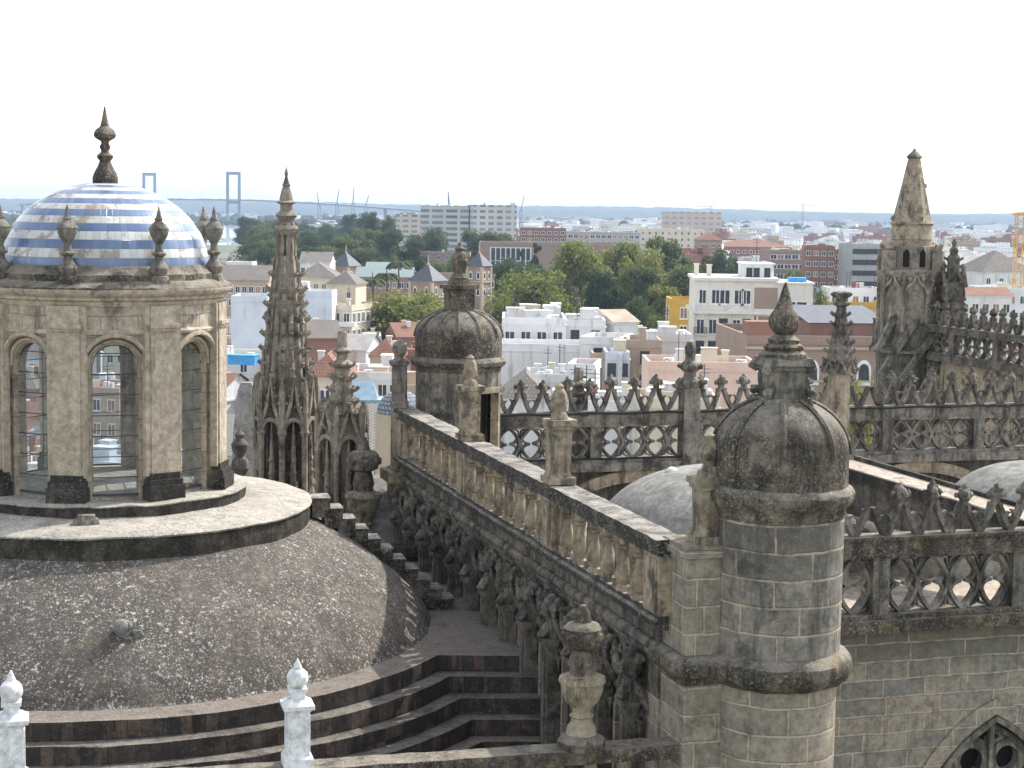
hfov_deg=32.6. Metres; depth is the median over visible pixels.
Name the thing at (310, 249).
tree
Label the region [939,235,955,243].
block
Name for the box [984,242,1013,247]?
block
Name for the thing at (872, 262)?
window
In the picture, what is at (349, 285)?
house
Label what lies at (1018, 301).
house
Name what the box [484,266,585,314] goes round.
tree
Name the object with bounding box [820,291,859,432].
leafy pinnacle
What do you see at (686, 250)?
block
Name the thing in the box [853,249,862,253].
window
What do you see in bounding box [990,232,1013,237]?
block
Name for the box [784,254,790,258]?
window
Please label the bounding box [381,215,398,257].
tree
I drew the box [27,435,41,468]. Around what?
house
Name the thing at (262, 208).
hills
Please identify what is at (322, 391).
window
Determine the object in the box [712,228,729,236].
block
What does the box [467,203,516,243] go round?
apartment block
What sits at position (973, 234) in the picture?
block
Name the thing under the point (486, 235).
tree
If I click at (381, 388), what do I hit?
window
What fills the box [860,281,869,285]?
window
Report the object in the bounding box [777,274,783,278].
window
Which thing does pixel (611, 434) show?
house
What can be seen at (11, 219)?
woods
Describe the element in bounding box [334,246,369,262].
tree
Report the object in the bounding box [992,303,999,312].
window
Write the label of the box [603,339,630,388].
house
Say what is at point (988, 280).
window
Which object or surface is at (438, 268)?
tree
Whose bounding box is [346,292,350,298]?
window
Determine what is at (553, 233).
apartment block
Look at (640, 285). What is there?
tree
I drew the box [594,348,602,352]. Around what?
window
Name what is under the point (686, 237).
apartment block
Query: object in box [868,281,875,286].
window
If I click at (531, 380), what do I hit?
house
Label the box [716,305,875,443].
brick hall
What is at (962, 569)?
vault back
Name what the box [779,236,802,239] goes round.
block
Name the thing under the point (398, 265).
palm tree
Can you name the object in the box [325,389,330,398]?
window
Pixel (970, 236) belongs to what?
block
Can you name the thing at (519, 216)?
tower crane
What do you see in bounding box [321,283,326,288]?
window
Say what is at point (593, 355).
house
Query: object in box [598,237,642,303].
tree
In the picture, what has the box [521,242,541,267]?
tree
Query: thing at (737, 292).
window
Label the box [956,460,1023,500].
vault back
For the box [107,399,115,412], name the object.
window
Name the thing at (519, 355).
house
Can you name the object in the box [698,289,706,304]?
window
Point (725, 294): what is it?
window
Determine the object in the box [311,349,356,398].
house
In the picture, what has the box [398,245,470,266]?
brick building
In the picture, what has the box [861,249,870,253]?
window
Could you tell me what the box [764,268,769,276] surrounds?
window
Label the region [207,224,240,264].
ground
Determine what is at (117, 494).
window
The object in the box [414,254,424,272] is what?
tree
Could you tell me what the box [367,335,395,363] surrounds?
house
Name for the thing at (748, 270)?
window
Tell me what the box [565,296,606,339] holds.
house
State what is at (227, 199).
cable stayed bridge
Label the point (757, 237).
block
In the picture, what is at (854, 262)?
window
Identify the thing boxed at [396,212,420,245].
apartment block
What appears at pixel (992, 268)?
house
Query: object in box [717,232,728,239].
block
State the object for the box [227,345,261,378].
house
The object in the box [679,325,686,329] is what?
window
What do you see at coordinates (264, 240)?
tree
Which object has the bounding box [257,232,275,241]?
tree
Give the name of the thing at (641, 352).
window
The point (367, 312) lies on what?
window
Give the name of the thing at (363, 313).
window
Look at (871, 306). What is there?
house
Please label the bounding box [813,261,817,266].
window
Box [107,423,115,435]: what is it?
window
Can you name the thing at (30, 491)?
window
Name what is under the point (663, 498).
vault back
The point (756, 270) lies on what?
window
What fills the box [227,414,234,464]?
house
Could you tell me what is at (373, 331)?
house
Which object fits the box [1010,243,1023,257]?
block
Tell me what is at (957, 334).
openwork parapet
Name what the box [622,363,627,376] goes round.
window
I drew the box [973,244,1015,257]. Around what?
block
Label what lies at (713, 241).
apartment block
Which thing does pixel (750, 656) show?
stair turret
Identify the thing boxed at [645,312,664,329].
tree
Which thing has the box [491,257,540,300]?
tree
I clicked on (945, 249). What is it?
apartment block
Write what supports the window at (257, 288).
in the house at (255, 279)
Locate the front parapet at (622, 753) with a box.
[193,736,679,767]
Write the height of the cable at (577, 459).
0.060 m
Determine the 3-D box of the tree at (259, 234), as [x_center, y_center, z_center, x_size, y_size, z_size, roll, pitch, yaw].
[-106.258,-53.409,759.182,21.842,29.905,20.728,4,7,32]
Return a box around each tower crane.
[317,192,320,219]
[335,190,338,218]
[351,189,354,214]
[364,195,368,212]
[519,197,523,230]
[801,207,803,230]
[1012,212,1023,287]
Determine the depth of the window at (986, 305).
300.01 m
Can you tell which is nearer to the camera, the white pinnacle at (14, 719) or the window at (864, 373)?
the white pinnacle at (14, 719)
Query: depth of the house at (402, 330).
321.38 m
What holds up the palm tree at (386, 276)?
on the ground
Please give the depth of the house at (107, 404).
224.28 m
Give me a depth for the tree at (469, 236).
755.56 m
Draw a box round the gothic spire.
[251,167,319,492]
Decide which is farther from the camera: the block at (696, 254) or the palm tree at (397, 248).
the block at (696, 254)
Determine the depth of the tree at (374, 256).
634.13 m
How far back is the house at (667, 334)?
235.65 m
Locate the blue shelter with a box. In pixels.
[228,353,260,364]
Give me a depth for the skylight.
170.57 m
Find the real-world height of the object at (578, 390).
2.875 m
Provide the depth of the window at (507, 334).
243.49 m
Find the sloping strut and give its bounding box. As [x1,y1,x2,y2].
[846,455,1023,561]
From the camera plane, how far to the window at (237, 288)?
419.89 m
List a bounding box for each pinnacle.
[0,670,28,767]
[280,658,314,767]
[314,331,368,512]
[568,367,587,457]
[677,341,703,465]
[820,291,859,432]
[938,239,967,346]
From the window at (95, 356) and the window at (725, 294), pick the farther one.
the window at (725, 294)
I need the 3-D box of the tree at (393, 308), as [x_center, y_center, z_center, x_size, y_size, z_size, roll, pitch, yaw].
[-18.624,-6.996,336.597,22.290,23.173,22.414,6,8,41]
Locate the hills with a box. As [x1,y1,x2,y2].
[0,198,1022,224]
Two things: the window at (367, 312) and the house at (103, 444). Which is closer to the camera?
the house at (103, 444)
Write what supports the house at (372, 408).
on the ground
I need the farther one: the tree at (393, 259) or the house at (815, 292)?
the tree at (393, 259)
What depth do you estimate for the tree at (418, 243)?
695.37 m
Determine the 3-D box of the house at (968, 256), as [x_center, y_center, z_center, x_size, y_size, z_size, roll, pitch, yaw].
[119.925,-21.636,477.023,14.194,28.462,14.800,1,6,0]
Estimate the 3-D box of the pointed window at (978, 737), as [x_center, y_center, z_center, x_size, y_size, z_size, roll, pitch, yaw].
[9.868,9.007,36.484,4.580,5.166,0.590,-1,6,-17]
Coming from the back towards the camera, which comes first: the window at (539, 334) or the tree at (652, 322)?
the tree at (652, 322)
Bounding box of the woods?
[2,209,1022,235]
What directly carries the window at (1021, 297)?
in the house at (1018, 301)
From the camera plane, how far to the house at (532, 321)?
243.48 m
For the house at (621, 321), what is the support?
on the ground
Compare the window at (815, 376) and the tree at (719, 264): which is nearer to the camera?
the window at (815, 376)
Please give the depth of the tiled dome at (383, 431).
111.71 m
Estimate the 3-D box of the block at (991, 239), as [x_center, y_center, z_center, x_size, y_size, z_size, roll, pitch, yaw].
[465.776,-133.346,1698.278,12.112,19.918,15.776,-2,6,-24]
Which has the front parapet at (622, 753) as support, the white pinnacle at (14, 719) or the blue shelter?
the white pinnacle at (14, 719)
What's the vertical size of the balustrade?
3.628 m
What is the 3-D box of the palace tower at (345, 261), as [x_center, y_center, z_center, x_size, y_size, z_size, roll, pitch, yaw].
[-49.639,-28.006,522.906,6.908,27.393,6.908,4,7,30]
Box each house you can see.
[26,344,38,365]
[26,364,39,401]
[26,399,39,437]
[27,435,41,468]
[27,435,93,453]
[92,349,103,372]
[92,362,120,444]
[92,372,119,379]
[93,438,120,463]
[102,348,104,371]
[105,346,119,372]
[181,371,248,427]
[221,265,272,316]
[226,261,256,264]
[227,318,230,347]
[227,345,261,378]
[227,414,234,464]
[230,293,268,348]
[299,251,336,271]
[301,262,340,288]
[301,281,337,319]
[306,318,340,366]
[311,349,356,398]
[325,271,367,304]
[336,298,382,340]
[340,327,381,340]
[347,333,381,363]
[353,353,393,396]
[359,403,378,474]
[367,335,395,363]
[383,320,418,348]
[393,340,414,370]
[407,348,415,370]
[407,371,415,395]
[500,338,579,449]
[501,292,566,338]
[501,368,550,458]
[527,345,566,411]
[552,364,638,456]
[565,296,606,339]
[566,358,600,389]
[579,332,632,357]
[590,349,604,389]
[598,309,640,333]
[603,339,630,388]
[623,327,662,387]
[634,364,720,455]
[641,337,757,407]
[649,307,691,354]
[665,296,688,330]
[813,288,821,301]
[821,270,876,301]
[822,299,875,312]
[945,252,980,271]
[959,251,1022,286]
[962,287,1014,352]
[969,282,1023,334]
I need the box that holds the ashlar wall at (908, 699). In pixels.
[833,625,1023,767]
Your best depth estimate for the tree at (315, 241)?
832.87 m
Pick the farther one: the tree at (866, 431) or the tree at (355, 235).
the tree at (355, 235)
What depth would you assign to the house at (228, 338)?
320.23 m
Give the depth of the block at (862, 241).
1045.59 m
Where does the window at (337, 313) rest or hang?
in the house at (354, 319)
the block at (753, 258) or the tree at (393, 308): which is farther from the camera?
the block at (753, 258)
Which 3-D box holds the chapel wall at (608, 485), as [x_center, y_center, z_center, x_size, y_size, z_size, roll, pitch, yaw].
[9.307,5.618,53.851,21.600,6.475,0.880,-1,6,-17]
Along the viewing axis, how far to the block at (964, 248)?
964.16 m
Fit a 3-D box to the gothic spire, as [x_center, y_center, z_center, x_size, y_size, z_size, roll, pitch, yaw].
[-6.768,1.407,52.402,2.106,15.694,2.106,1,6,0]
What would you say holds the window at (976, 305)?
in the house at (997, 299)
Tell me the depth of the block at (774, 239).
1188.98 m
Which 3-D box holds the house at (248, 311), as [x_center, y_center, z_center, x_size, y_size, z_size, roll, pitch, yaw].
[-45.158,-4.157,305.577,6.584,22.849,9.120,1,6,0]
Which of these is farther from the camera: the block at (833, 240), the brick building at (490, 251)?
the block at (833, 240)
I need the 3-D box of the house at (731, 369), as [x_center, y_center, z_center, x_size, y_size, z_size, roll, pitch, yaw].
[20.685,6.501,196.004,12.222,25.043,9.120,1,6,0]
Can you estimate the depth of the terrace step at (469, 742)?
35.39 m
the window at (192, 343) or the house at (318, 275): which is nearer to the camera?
the window at (192, 343)
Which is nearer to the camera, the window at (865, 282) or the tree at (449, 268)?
the window at (865, 282)
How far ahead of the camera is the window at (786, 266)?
558.72 m
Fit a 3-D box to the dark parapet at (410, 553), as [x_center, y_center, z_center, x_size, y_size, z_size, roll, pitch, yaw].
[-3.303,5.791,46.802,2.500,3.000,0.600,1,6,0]
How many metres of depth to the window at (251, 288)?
419.89 m
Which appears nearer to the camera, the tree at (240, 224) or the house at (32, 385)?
the house at (32, 385)
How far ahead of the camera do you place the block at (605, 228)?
1908.29 m
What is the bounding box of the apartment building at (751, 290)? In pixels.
[686,239,814,353]
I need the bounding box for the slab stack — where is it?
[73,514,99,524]
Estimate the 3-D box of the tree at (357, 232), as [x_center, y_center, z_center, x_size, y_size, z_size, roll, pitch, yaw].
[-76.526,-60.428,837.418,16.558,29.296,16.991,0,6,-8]
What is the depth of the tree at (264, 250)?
634.27 m
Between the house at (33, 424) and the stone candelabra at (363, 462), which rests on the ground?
the house at (33, 424)
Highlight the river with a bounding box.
[207,225,238,244]
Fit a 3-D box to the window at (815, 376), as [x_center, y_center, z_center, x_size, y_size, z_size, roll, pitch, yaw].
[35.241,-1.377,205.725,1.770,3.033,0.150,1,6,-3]
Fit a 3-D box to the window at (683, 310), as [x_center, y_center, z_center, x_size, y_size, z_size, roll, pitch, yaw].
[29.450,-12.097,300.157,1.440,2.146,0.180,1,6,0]
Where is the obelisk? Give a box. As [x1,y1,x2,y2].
[232,382,252,476]
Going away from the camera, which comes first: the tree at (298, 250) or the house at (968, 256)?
the house at (968, 256)
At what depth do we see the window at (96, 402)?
224.53 m
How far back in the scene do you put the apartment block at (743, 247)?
798.01 m
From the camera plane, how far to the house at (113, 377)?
259.58 m
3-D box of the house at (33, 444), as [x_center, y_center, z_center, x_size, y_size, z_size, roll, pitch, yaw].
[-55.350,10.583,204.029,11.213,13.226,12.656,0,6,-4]
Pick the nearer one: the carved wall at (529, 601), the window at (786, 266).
the carved wall at (529, 601)
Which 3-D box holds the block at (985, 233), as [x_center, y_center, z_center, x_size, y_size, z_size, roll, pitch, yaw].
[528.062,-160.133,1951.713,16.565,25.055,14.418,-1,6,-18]
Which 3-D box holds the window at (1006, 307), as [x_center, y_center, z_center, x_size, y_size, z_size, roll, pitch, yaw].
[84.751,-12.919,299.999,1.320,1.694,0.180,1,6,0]
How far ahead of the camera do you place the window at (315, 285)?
399.78 m
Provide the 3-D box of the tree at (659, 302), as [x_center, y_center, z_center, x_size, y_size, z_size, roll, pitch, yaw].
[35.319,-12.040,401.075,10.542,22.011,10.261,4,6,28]
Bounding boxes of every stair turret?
[410,242,506,447]
[647,282,854,767]
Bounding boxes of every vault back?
[599,464,848,582]
[846,514,1000,577]
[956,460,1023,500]
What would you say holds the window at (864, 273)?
in the apartment block at (858, 260)
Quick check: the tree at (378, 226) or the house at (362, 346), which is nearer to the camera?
the house at (362, 346)
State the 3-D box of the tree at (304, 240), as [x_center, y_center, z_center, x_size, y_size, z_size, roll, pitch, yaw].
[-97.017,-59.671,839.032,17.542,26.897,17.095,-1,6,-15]
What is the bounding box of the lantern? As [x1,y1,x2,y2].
[0,106,233,503]
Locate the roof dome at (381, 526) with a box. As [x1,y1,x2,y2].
[370,475,392,542]
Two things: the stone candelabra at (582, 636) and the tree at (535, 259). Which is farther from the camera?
the tree at (535, 259)
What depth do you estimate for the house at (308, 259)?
471.27 m
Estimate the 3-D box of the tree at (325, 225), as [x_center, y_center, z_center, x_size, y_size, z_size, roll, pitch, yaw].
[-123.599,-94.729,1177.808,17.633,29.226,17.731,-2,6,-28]
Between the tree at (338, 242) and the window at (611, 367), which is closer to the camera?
the window at (611, 367)
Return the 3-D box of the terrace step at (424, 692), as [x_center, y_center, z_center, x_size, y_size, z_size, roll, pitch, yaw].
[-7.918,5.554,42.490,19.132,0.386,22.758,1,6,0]
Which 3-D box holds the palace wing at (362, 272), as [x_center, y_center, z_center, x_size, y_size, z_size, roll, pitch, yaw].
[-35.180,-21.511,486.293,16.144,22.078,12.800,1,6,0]
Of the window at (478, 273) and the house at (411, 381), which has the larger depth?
the window at (478, 273)
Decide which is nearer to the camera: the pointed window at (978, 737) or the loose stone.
the pointed window at (978, 737)
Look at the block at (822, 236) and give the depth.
1663.93 m
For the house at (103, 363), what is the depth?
361.43 m
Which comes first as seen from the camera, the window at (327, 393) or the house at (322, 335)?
the window at (327, 393)
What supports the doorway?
in the stair turret at (455, 332)
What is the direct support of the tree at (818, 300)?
on the ground
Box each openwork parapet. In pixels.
[488,368,1023,472]
[840,479,1023,636]
[869,301,1023,374]
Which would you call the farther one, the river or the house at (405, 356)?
the river
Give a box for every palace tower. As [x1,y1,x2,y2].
[335,246,361,273]
[408,255,447,309]
[466,243,492,314]
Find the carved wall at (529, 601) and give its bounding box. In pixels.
[380,409,662,767]
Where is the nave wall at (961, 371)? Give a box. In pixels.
[871,352,1023,447]
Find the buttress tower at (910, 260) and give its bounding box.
[871,149,948,448]
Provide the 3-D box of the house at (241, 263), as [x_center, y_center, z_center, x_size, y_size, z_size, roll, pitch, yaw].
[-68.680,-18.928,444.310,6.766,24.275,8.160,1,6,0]
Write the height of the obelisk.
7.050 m
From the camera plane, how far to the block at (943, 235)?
1923.52 m
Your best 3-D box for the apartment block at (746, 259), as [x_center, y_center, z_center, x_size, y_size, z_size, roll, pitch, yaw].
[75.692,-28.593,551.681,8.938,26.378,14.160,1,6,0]
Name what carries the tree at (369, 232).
on the ground
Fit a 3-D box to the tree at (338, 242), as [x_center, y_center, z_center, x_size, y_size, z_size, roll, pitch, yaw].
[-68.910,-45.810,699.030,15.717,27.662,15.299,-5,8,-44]
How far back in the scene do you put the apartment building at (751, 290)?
255.21 m
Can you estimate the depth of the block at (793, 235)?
1935.53 m
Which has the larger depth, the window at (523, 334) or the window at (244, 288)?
the window at (244, 288)
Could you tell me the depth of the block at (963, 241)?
1201.41 m
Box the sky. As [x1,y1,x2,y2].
[0,0,1023,213]
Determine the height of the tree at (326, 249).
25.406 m
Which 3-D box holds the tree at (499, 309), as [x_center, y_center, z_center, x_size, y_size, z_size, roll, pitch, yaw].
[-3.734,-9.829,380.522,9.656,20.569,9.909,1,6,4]
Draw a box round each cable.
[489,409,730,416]
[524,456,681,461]
[849,404,1023,408]
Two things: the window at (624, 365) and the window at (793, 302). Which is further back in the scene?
the window at (793, 302)
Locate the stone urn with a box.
[231,430,248,475]
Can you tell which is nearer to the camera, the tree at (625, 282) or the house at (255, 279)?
the house at (255, 279)
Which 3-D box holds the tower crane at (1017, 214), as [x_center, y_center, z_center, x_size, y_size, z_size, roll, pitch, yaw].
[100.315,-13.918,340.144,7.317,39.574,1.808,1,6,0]
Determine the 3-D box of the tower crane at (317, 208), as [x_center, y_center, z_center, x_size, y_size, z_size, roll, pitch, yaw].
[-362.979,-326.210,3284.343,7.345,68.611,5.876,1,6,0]
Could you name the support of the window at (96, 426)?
in the house at (107, 404)
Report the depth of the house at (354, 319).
326.89 m
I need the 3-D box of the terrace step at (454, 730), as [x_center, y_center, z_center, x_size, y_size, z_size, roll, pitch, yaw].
[-8.315,6.254,42.283,19.883,0.395,23.715,1,6,0]
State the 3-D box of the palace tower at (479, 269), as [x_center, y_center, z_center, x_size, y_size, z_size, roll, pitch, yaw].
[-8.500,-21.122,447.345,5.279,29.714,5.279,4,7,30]
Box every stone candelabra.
[345,437,381,532]
[557,605,606,753]
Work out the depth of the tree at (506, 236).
756.41 m
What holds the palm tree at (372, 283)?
on the ground
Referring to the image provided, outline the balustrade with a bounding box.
[389,339,677,630]
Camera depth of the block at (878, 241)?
1167.39 m
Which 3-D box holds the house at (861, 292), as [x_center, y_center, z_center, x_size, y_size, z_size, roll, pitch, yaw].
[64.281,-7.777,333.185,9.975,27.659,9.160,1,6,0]
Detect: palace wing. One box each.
[355,266,415,301]
[365,262,389,266]
[439,272,494,310]
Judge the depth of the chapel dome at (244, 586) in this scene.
34.86 m
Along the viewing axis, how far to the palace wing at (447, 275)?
455.24 m
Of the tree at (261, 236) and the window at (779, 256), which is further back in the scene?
the tree at (261, 236)
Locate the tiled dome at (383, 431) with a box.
[375,391,415,474]
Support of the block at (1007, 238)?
on the ground
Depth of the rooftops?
2676.43 m
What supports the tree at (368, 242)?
on the ground
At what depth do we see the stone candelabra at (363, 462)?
48.24 m
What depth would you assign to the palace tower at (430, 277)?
430.90 m
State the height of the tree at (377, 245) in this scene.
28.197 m
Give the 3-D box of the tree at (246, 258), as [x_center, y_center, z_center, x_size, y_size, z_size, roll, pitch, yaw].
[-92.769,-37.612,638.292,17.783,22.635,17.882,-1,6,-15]
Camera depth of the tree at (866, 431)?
140.58 m
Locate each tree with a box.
[231,239,261,260]
[232,216,253,245]
[239,217,261,238]
[240,252,272,263]
[241,224,264,243]
[243,245,275,264]
[246,228,275,243]
[247,238,266,259]
[248,222,272,232]
[252,237,275,250]
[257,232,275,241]
[260,218,278,229]
[267,248,299,261]
[296,232,324,251]
[298,223,316,232]
[298,229,316,238]
[298,232,326,250]
[298,245,319,263]
[317,222,340,237]
[317,227,334,245]
[317,243,341,256]
[327,235,352,252]
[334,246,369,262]
[338,214,358,236]
[340,239,374,252]
[341,228,365,238]
[343,237,376,253]
[346,231,365,241]
[348,247,377,265]
[349,212,376,232]
[357,248,386,266]
[358,217,382,236]
[362,233,390,259]
[363,271,387,301]
[364,214,377,238]
[365,229,387,254]
[367,287,443,339]
[374,266,400,296]
[377,229,403,261]
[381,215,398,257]
[387,257,412,298]
[388,242,407,261]
[390,254,400,261]
[394,237,430,264]
[404,233,441,250]
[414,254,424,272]
[416,228,446,250]
[423,225,448,250]
[432,260,446,271]
[442,258,450,271]
[447,261,452,271]
[461,229,484,257]
[474,231,506,255]
[482,293,513,326]
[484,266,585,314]
[491,232,515,240]
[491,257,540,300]
[519,248,528,266]
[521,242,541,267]
[529,264,560,299]
[545,235,613,312]
[583,267,623,308]
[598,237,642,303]
[615,245,668,308]
[623,294,656,326]
[627,263,669,314]
[645,235,693,287]
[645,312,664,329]
[648,284,680,319]
[663,262,693,295]
[699,246,736,273]
[729,257,738,273]
[782,267,801,278]
[813,288,829,304]
[849,378,871,449]
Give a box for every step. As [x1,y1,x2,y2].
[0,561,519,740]
[25,672,537,766]
[28,693,540,767]
[338,714,539,757]
[441,736,546,767]
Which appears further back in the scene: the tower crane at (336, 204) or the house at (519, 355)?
the tower crane at (336, 204)
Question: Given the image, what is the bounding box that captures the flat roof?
[586,523,1002,727]
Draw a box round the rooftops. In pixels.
[2,211,1022,241]
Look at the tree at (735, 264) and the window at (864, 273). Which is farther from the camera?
the tree at (735, 264)
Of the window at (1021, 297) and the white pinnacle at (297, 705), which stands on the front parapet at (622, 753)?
the white pinnacle at (297, 705)
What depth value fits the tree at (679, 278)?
426.86 m
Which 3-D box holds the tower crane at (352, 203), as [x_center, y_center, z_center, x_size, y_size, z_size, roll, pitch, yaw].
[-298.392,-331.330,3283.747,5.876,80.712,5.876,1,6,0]
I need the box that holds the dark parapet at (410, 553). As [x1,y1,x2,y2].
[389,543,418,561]
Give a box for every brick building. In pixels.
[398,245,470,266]
[479,241,639,295]
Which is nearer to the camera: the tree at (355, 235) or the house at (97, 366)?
the house at (97, 366)
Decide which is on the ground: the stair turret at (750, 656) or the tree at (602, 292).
the tree at (602, 292)
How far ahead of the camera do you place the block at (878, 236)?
1498.20 m
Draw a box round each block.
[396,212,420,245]
[421,203,469,250]
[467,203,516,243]
[516,229,519,240]
[520,225,565,241]
[563,226,573,230]
[566,230,639,243]
[598,224,610,231]
[637,227,704,253]
[661,212,721,232]
[679,248,692,259]
[684,244,715,270]
[694,232,722,254]
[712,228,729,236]
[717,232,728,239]
[722,239,792,261]
[730,228,759,239]
[736,252,766,261]
[738,256,758,260]
[751,235,764,239]
[759,245,801,278]
[765,236,791,244]
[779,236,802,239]
[783,232,807,241]
[784,240,802,246]
[801,241,835,287]
[804,233,816,242]
[813,233,839,240]
[815,235,844,248]
[826,241,837,285]
[828,230,843,240]
[837,243,880,286]
[852,232,868,241]
[856,239,876,243]
[868,233,890,240]
[869,240,881,243]
[931,233,937,242]
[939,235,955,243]
[940,232,958,238]
[941,238,971,252]
[943,243,978,252]
[951,235,979,251]
[958,247,985,255]
[963,233,980,245]
[970,232,980,238]
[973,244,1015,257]
[976,229,994,236]
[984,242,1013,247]
[987,236,997,242]
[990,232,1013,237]
[996,234,1012,245]
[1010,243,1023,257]
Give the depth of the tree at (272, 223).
1174.11 m
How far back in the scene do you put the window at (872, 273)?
504.27 m
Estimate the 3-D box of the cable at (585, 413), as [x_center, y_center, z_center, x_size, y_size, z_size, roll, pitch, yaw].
[3.229,1.019,51.112,8.126,0.431,0.081,-1,6,-16]
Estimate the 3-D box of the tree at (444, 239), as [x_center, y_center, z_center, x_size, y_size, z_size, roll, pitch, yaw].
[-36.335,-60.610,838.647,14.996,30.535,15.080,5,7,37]
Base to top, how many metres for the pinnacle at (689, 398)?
3.648 m
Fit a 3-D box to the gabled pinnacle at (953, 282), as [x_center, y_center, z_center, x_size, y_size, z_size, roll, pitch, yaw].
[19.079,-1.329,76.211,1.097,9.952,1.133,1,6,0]
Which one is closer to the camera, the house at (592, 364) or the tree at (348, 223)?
the house at (592, 364)
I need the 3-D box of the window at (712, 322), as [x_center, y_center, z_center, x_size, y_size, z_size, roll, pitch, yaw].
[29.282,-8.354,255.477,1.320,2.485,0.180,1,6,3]
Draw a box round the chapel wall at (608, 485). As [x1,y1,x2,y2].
[572,459,1023,500]
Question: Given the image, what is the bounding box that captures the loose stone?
[380,547,391,556]
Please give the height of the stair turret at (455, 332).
8.112 m
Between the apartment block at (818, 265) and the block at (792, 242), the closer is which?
the apartment block at (818, 265)
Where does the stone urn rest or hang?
on the cathedral body
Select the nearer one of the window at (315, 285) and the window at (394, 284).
the window at (315, 285)
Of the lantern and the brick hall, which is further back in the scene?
the brick hall
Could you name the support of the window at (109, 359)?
in the house at (113, 364)
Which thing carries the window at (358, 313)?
in the house at (354, 319)
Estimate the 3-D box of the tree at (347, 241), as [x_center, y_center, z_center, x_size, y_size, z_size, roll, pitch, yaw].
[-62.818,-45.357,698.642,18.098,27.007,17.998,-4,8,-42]
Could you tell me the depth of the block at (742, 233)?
1688.26 m
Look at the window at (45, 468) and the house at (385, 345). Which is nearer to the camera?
the window at (45, 468)
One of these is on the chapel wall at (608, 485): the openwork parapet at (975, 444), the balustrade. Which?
the openwork parapet at (975, 444)
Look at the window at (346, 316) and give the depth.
325.10 m
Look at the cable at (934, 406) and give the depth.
53.98 m
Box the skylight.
[352,380,382,402]
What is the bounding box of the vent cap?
[666,467,676,471]
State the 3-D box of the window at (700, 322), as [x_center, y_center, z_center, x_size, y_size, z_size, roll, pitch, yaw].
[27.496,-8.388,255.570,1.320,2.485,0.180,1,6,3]
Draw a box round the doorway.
[481,394,485,441]
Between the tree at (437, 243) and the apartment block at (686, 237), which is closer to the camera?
the tree at (437, 243)
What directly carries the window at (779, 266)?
in the apartment block at (783, 260)
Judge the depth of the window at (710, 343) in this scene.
255.74 m
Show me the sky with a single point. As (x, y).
(770, 105)
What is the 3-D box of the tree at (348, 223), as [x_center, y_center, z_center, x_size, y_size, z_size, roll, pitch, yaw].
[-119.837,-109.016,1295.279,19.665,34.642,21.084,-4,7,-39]
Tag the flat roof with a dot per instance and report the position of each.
(851, 596)
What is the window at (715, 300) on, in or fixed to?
in the apartment building at (751, 290)
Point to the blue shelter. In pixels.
(242, 359)
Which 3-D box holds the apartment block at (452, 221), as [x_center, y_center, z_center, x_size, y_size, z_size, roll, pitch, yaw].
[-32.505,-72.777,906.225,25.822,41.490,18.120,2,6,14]
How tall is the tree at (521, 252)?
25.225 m
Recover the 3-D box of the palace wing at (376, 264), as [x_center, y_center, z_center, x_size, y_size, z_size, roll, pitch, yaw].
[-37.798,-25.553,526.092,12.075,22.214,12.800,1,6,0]
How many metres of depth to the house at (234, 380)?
226.11 m
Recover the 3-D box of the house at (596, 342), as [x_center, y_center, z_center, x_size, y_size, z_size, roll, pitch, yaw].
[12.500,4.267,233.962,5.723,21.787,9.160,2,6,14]
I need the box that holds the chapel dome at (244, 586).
[0,463,454,711]
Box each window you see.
[18,343,47,493]
[26,358,47,472]
[91,345,138,496]
[92,356,120,465]
[93,398,100,411]
[93,422,100,435]
[106,354,113,363]
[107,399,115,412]
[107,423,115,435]
[181,342,201,488]
[235,286,239,292]
[240,365,247,372]
[242,286,246,292]
[249,286,253,292]
[255,286,260,293]
[262,286,266,293]
[313,283,318,288]
[320,389,324,398]
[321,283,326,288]
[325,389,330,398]
[336,312,339,320]
[343,313,349,321]
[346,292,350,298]
[357,312,360,322]
[362,311,364,321]
[366,311,369,321]
[377,384,386,396]
[392,282,396,288]
[476,271,479,279]
[504,331,514,338]
[520,331,530,338]
[536,331,546,338]
[552,332,562,338]
[571,330,578,339]
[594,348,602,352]
[607,363,615,376]
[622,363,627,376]
[639,351,649,363]
[679,307,687,319]
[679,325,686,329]
[696,318,704,333]
[696,341,703,353]
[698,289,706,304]
[708,318,716,334]
[708,341,715,346]
[711,289,720,304]
[719,289,730,304]
[719,318,727,322]
[732,319,740,322]
[733,289,743,305]
[741,289,750,305]
[746,268,752,276]
[753,268,759,276]
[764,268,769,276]
[770,254,776,258]
[777,254,783,258]
[777,264,783,268]
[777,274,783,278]
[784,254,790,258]
[784,264,790,268]
[791,264,797,268]
[791,300,808,304]
[792,255,798,259]
[808,360,818,384]
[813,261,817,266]
[821,261,825,266]
[851,270,861,275]
[852,260,861,264]
[852,296,858,301]
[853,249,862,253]
[856,360,870,385]
[860,260,869,264]
[860,271,869,275]
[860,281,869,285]
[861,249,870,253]
[863,296,868,301]
[868,260,876,264]
[868,271,875,275]
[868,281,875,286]
[869,249,876,253]
[922,698,1023,767]
[972,303,978,312]
[982,303,988,312]
[986,278,990,284]
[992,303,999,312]
[1003,304,1009,313]
[1019,296,1023,304]
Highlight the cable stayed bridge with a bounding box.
[18,171,520,220]
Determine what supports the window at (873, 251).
in the apartment block at (858, 260)
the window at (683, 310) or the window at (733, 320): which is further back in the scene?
the window at (683, 310)
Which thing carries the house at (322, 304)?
on the ground
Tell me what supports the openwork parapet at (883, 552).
on the ashlar wall at (908, 699)

